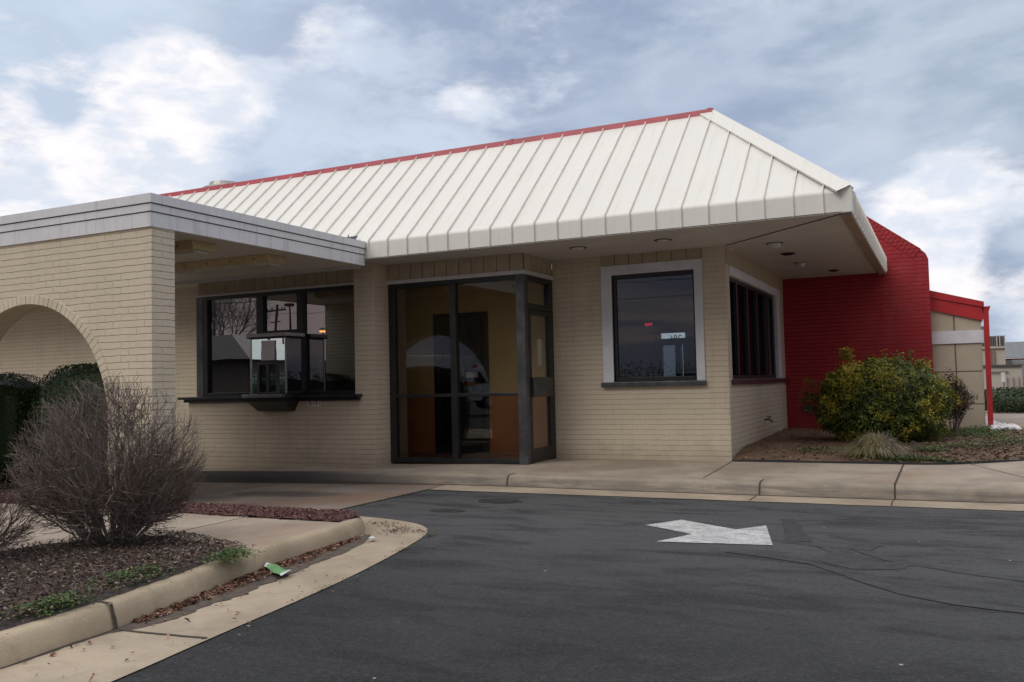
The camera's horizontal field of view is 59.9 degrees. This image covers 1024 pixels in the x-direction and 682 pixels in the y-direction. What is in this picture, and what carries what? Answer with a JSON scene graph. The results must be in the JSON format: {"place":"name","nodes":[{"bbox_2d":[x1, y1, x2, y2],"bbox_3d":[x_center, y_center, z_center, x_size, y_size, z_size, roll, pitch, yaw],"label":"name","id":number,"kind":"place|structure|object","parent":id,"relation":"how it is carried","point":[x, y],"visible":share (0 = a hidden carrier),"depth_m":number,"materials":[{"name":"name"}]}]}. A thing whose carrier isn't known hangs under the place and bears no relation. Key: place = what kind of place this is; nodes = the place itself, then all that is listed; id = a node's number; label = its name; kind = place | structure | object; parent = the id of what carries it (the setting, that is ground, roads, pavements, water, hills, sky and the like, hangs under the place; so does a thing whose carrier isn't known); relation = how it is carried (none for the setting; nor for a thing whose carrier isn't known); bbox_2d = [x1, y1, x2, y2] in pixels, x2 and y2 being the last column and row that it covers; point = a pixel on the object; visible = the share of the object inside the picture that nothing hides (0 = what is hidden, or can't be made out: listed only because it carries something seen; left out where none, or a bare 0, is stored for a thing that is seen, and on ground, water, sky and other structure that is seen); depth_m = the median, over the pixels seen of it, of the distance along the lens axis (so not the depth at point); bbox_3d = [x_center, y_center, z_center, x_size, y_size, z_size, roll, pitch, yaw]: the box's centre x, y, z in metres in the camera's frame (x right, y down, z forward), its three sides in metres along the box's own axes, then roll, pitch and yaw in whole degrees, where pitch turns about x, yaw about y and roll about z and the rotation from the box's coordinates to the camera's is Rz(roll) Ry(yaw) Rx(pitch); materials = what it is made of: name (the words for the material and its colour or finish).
{"place":"outdoors","nodes":[
{"label":"outdoors","id":0,"kind":"place"},
{"bbox_2d":[0,502,341,550],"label":"island path","id":1,"kind":"structure","parent":0,"point":[253,531],"depth_m":7.68,"materials":[{"name":"concrete"}]},
{"bbox_2d":[0,529,246,630],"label":"mulch bed","id":2,"kind":"object","parent":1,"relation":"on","point":[12,623],"visible":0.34,"depth_m":5.72,"materials":[{"name":"brown wood"}]},
{"bbox_2d":[0,469,41,552],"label":"bare shrub","id":3,"kind":"object","parent":2,"relation":"on","point":[5,529],"visible":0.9,"depth_m":6.43,"materials":[{"name":"brown plant"}]},
{"bbox_2d":[0,585,117,620],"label":"weed clump","id":4,"kind":"object","parent":2,"relation":"on","point":[52,601],"visible":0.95,"depth_m":4.82,"materials":[{"name":"green plant"}]},
{"bbox_2d":[3,372,212,546],"bbox_3d":[-3.058,0.909,6.810,1.459,1.365,1.458,-3,-3,26],"label":"bare shrub","id":5,"kind":"object","parent":2,"relation":"on","point":[124,513],"visible":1,"depth_m":6.61,"materials":[{"name":"brown plant"}]},
{"bbox_2d":[65,556,191,591],"bbox_3d":[-2.362,1.454,5.527,0.773,0.074,0.701,0,-3,-31],"label":"weed clump","id":6,"kind":"object","parent":2,"relation":"on","point":[134,573],"visible":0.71,"depth_m":5.50,"materials":[{"name":"green plant"}]},
{"bbox_2d":[191,544,266,565],"bbox_3d":[-1.946,1.474,6.204,0.427,0.076,0.669,-3,-3,26],"label":"weed clump","id":7,"kind":"object","parent":2,"relation":"on","point":[231,555],"visible":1,"depth_m":6.16,"materials":[{"name":"green plant"}]},
{"bbox_2d":[180,482,443,508],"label":"drive through lane","id":8,"kind":"structure","parent":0,"point":[322,496],"depth_m":11.48,"materials":[{"name":"concrete"}]},
{"bbox_2d":[0,493,364,667],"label":"island kerb","id":9,"kind":"structure","parent":8,"relation":"on","point":[25,641],"depth_m":5.35,"materials":[{"name":"concrete"}]},
{"bbox_2d":[98,600,206,637],"bbox_3d":[-2.015,1.539,4.913,0.781,0.151,0.050,-2,-3,20],"label":"island kerb joint","id":10,"kind":"object","parent":9,"relation":"attached to","point":[114,616],"visible":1,"depth_m":4.96,"materials":[{"name":"grey concrete"}]},
{"bbox_2d":[0,493,359,521],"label":"red mulch strip","id":11,"kind":"object","parent":9,"relation":"on","point":[254,513],"visible":0.28,"depth_m":8.56,"materials":[{"name":"red wood mulch chips"}]},
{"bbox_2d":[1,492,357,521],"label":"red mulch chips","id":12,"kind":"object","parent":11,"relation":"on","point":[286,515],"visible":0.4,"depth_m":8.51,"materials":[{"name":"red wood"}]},
{"bbox_2d":[0,0,1023,375],"label":"sky","id":13,"kind":"structure","parent":0,"point":[917,105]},
{"bbox_2d":[111,487,1023,681],"bbox_3d":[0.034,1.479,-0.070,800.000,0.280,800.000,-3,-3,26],"label":"road","id":14,"kind":"structure","parent":0,"point":[534,587],"depth_m":5.32,"materials":[{"name":"grey asphalt"}]},
{"bbox_2d":[0,482,188,505],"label":"hedge bed","id":15,"kind":"object","parent":14,"relation":"on","point":[10,488],"depth_m":11.40,"materials":[{"name":"red soil"}]},
{"bbox_2d":[0,372,43,486],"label":"clipped hedge","id":16,"kind":"object","parent":15,"relation":"on","point":[16,395],"visible":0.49,"depth_m":11.61,"materials":[{"name":"green plant"}]},
{"bbox_2d":[29,362,108,491],"bbox_3d":[-5.190,1.115,11.204,1.932,1.729,1.533,-1,-3,-7],"label":"clipped hedge","id":17,"kind":"object","parent":15,"relation":"on","point":[65,377],"visible":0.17,"depth_m":11.03,"materials":[{"name":"green plant"}]},
{"bbox_2d":[0,516,427,681],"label":"island gutter","id":18,"kind":"object","parent":14,"relation":"on","point":[101,658],"visible":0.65,"depth_m":5.04,"materials":[{"name":"concrete"}]},
{"bbox_2d":[0,632,108,668],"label":"gutter dirt line","id":19,"kind":"object","parent":18,"relation":"on","point":[59,648],"visible":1,"depth_m":4.61,"materials":[{"name":"brown soil"}]},
{"bbox_2d":[24,528,439,681],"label":"stray leaves","id":20,"kind":"object","parent":18,"relation":"on","point":[89,642],"visible":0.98,"depth_m":5.05,"materials":[{"name":"brown plant"}]},
{"bbox_2d":[106,534,370,632],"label":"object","id":21,"kind":"structure","parent":18,"relation":"on","point":[251,585],"depth_m":5.95,"materials":[{"name":"brown soil"}]},
{"bbox_2d":[264,562,289,575],"bbox_3d":[-1.685,1.635,6.398,0.115,0.024,0.529,0,-3,-32],"label":"green wrapper","id":22,"kind":"object","parent":21,"relation":"on","point":[277,569],"visible":1,"depth_m":6.36,"materials":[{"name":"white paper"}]},
{"bbox_2d":[131,535,358,623],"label":"gutter leaf litter","id":23,"kind":"object","parent":18,"relation":"on","point":[157,612],"visible":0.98,"depth_m":6.04,"materials":[{"name":"brown plant"}]},
{"bbox_2d":[291,488,436,599],"bbox_3d":[-1.257,1.754,8.466,1.125,0.029,5.713,-1,-3,-7],"label":"edge moss","id":24,"kind":"object","parent":18,"relation":"on","point":[429,534],"visible":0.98,"depth_m":7.29,"materials":[{"name":"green plant"}]},
{"bbox_2d":[366,521,428,534],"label":"loose red chips","id":25,"kind":"object","parent":18,"relation":"on","point":[385,525],"visible":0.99,"depth_m":8.19,"materials":[{"name":"brown wood"}]},
{"bbox_2d":[431,498,521,511],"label":"road oil stains","id":26,"kind":"object","parent":14,"relation":"on","point":[506,500],"visible":1,"depth_m":10.07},
{"bbox_2d":[179,471,1023,502],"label":"kerb","id":27,"kind":"structure","parent":14,"relation":"on","point":[944,492],"depth_m":10.64,"materials":[{"name":"concrete"}]},
{"bbox_2d":[648,520,772,544],"bbox_3d":[1.696,1.671,7.821,1.078,0.001,1.244,-2,-3,13],"label":"road arrow","id":28,"kind":"object","parent":14,"relation":"on","point":[707,533],"visible":1,"depth_m":7.64,"materials":[{"name":"paint"}]},
{"bbox_2d":[432,485,1023,510],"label":"gutter","id":29,"kind":"object","parent":14,"relation":"on","point":[954,505],"visible":1,"depth_m":9.86,"materials":[{"name":"concrete"}]},
{"bbox_2d":[725,519,1023,612],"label":"road tar lines","id":30,"kind":"object","parent":14,"relation":"on","point":[795,533],"visible":1,"depth_m":6.29,"materials":[{"name":"black asphalt"}]},
{"bbox_2d":[933,326,1022,396],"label":"warehouse","id":31,"kind":"structure","parent":14,"relation":"on","point":[1013,373],"depth_m":39.57,"materials":[{"name":"beige paint"}]},
{"bbox_2d":[1001,372,1004,388],"bbox_3d":[19.369,1.865,35.002,0.149,1.251,0.069,-3,-3,26],"label":"parking sign","id":32,"kind":"object","parent":14,"relation":"on","point":[1003,377],"visible":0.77,"depth_m":35.00,"materials":[{"name":"white metal"}]},
{"bbox_2d":[1005,341,1023,360],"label":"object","id":33,"kind":"structure","parent":14,"relation":"on","point":[1014,350],"depth_m":53.59,"materials":[{"name":"grey metal"}]},
{"bbox_2d":[1006,360,1023,386],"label":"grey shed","id":34,"kind":"structure","parent":14,"relation":"on","point":[1015,362],"depth_m":43.50,"materials":[{"name":"grey"}]},
{"bbox_2d":[176,458,1023,485],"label":"sidewalk","id":35,"kind":"structure","parent":0,"point":[967,474],"depth_m":11.42,"materials":[{"name":"concrete"}]},
{"bbox_2d":[0,108,993,496],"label":"restaurant","id":36,"kind":"structure","parent":35,"relation":"on","point":[526,300],"depth_m":13.63,"materials":[{"name":"beige brick"}]},
{"bbox_2d":[178,282,361,402],"bbox_3d":[-3.948,0.065,14.490,3.700,1.835,0.370,-3,-3,26],"label":"drive through window","id":37,"kind":"structure","parent":36,"relation":"in","point":[325,313],"depth_m":14.56,"materials":[{"name":"black glass"}]},
{"bbox_2d":[433,311,489,453],"bbox_3d":[-0.835,0.709,15.076,1.040,2.368,0.160,-3,-3,26],"label":"inner door","id":38,"kind":"structure","parent":36,"relation":"in","point":[441,446],"depth_m":15.05,"materials":[{"name":"black paint"}]},
{"bbox_2d":[528,309,553,461],"bbox_3d":[0.442,0.656,13.312,0.100,2.230,0.795,-3,-3,26],"label":"entrance door","id":39,"kind":"structure","parent":36,"relation":"in","point":[539,386],"depth_m":13.35,"materials":[{"name":"brown metal"}]},
{"bbox_2d":[600,259,706,386],"bbox_3d":[2.066,-0.243,13.141,1.580,1.825,0.175,-3,-3,26],"label":"front window","id":40,"kind":"structure","parent":36,"relation":"in","point":[610,275],"depth_m":13.18,"materials":[{"name":"white paint"}]},
{"bbox_2d":[728,265,788,384],"bbox_3d":[4.139,-0.151,15.021,0.270,1.725,4.900,-3,-3,26],"label":"side window","id":41,"kind":"structure","parent":36,"relation":"in","point":[755,314],"depth_m":14.70,"materials":[{"name":"black glass"}]},
{"bbox_2d":[215,461,1023,504],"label":"pavement joints","id":42,"kind":"object","parent":35,"relation":"on","point":[895,482],"visible":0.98,"depth_m":10.46,"materials":[{"name":"grey concrete"}]},
{"bbox_2d":[732,459,1023,464],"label":"bed edging","id":43,"kind":"object","parent":35,"relation":"on","point":[862,462],"visible":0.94,"depth_m":11.72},
{"bbox_2d":[733,427,1023,462],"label":"yard","id":44,"kind":"structure","parent":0,"point":[758,450],"depth_m":13.03,"materials":[{"name":"soil"}]},
{"bbox_2d":[834,430,913,458],"bbox_3d":[4.960,1.395,12.101,1.144,0.415,0.804,-3,-3,26],"label":"grass clump","id":45,"kind":"object","parent":44,"relation":"on","point":[872,446],"visible":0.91,"depth_m":11.99,"materials":[{"name":"beige plant"}]},
{"bbox_2d":[798,346,958,441],"bbox_3d":[5.823,0.865,14.208,2.374,1.588,1.826,-3,-3,26],"label":"evergreen shrub","id":46,"kind":"object","parent":44,"relation":"on","point":[881,397],"visible":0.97,"depth_m":13.69,"materials":[{"name":"green plant"}]},
{"bbox_2d":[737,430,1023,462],"bbox_3d":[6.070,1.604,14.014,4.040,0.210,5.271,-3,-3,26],"label":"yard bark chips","id":47,"kind":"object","parent":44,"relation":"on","point":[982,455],"visible":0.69,"depth_m":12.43,"materials":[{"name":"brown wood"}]},
{"bbox_2d":[774,424,1023,463],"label":"yard weeds","id":48,"kind":"object","parent":44,"relation":"on","point":[976,430],"visible":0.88,"depth_m":12.80,"materials":[{"name":"green plant"}]},
{"bbox_2d":[931,367,977,435],"bbox_3d":[7.281,1.012,14.541,0.688,1.171,0.734,-1,-3,-15],"label":"brown shrub","id":49,"kind":"object","parent":44,"relation":"on","point":[964,397],"visible":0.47,"depth_m":14.46,"materials":[{"name":"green plant"}]},
{"bbox_2d":[984,386,1023,407],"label":"juniper","id":50,"kind":"object","parent":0,"point":[1006,391],"visible":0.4,"depth_m":26.79,"materials":[{"name":"green plant"}]},
{"bbox_2d":[985,411,1023,427],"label":"driveway","id":51,"kind":"structure","parent":0,"point":[1012,418],"depth_m":22.10,"materials":[{"name":"concrete"}]},
{"bbox_2d":[985,416,1021,430],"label":"white stones","id":52,"kind":"object","parent":51,"relation":"on","point":[997,424],"visible":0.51,"depth_m":15.38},
{"bbox_2d":[985,394,1023,412],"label":"juniper","id":53,"kind":"object","parent":51,"relation":"on","point":[1001,404],"visible":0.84,"depth_m":24.53,"materials":[{"name":"green plant"}]}
]}

